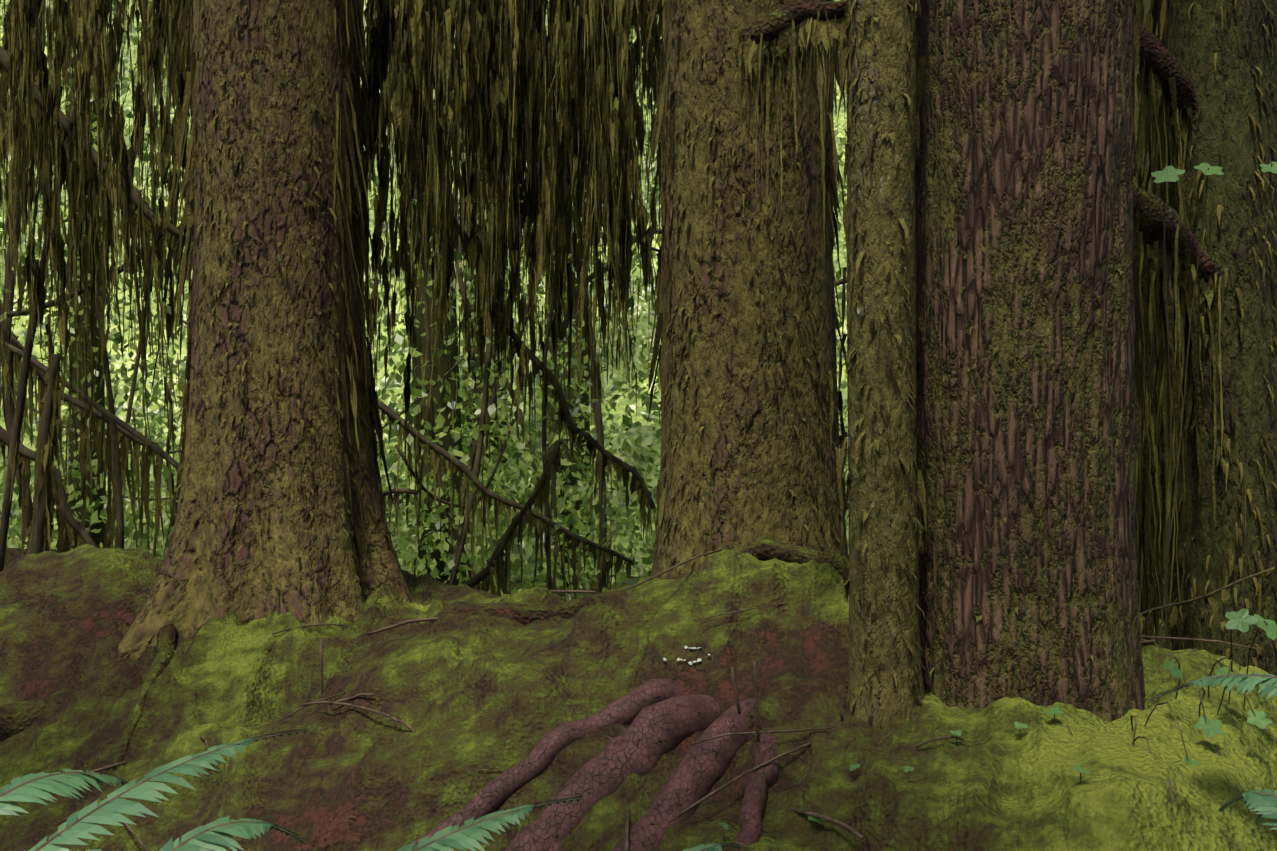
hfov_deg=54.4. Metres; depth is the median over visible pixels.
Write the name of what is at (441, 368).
trees
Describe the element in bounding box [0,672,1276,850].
sword ferns
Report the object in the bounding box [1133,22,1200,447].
limb
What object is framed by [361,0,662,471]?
moss curtain
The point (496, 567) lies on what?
limb
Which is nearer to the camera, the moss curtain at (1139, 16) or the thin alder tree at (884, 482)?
the thin alder tree at (884, 482)
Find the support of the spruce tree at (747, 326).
on the ground
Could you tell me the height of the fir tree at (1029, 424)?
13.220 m
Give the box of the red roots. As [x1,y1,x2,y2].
[413,679,779,850]
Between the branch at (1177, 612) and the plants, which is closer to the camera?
the plants
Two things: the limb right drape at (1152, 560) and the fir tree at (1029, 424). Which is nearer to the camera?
the fir tree at (1029, 424)
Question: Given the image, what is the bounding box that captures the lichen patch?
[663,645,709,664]
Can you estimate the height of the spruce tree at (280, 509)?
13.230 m
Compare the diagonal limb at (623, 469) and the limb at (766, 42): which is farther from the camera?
the diagonal limb at (623, 469)
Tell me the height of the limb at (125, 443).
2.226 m
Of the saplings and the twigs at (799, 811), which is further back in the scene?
the saplings
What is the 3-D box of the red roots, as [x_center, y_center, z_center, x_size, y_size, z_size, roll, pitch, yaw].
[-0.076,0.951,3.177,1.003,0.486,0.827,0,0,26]
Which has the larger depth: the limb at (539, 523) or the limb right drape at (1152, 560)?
the limb at (539, 523)
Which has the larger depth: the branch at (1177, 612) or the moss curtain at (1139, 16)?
the moss curtain at (1139, 16)
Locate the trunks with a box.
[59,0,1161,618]
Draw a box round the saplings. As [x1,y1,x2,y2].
[0,0,1171,647]
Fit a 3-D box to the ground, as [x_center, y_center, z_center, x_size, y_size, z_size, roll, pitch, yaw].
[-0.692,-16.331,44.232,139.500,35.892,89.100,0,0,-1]
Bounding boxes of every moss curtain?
[0,0,192,427]
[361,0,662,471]
[1133,0,1163,568]
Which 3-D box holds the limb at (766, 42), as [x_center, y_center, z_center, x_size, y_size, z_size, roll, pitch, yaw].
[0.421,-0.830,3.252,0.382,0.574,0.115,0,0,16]
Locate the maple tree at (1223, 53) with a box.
[1144,0,1276,675]
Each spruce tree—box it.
[117,0,414,659]
[645,0,848,578]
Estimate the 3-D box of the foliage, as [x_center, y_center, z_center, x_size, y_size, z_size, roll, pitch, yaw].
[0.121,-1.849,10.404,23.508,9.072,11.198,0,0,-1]
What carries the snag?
on the ground
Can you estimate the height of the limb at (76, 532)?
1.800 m
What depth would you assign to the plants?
3.08 m
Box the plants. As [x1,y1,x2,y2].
[718,162,1276,841]
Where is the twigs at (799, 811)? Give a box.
[87,549,1255,850]
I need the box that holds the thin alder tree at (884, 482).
[837,0,935,728]
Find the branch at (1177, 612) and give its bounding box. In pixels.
[1139,563,1275,649]
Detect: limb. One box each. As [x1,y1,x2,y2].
[0,322,163,556]
[0,426,97,556]
[369,396,634,600]
[408,145,655,540]
[463,439,566,596]
[728,0,847,217]
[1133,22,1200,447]
[1133,176,1243,649]
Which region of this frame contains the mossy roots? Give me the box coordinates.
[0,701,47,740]
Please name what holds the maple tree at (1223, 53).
on the ground
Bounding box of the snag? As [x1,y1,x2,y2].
[23,354,67,554]
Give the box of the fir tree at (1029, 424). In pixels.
[916,0,1145,722]
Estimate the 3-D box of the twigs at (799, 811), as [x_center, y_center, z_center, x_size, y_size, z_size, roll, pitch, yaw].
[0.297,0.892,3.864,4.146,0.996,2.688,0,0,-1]
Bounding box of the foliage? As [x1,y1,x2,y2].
[0,0,1164,632]
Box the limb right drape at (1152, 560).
[1136,433,1171,649]
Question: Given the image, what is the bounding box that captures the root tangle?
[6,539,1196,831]

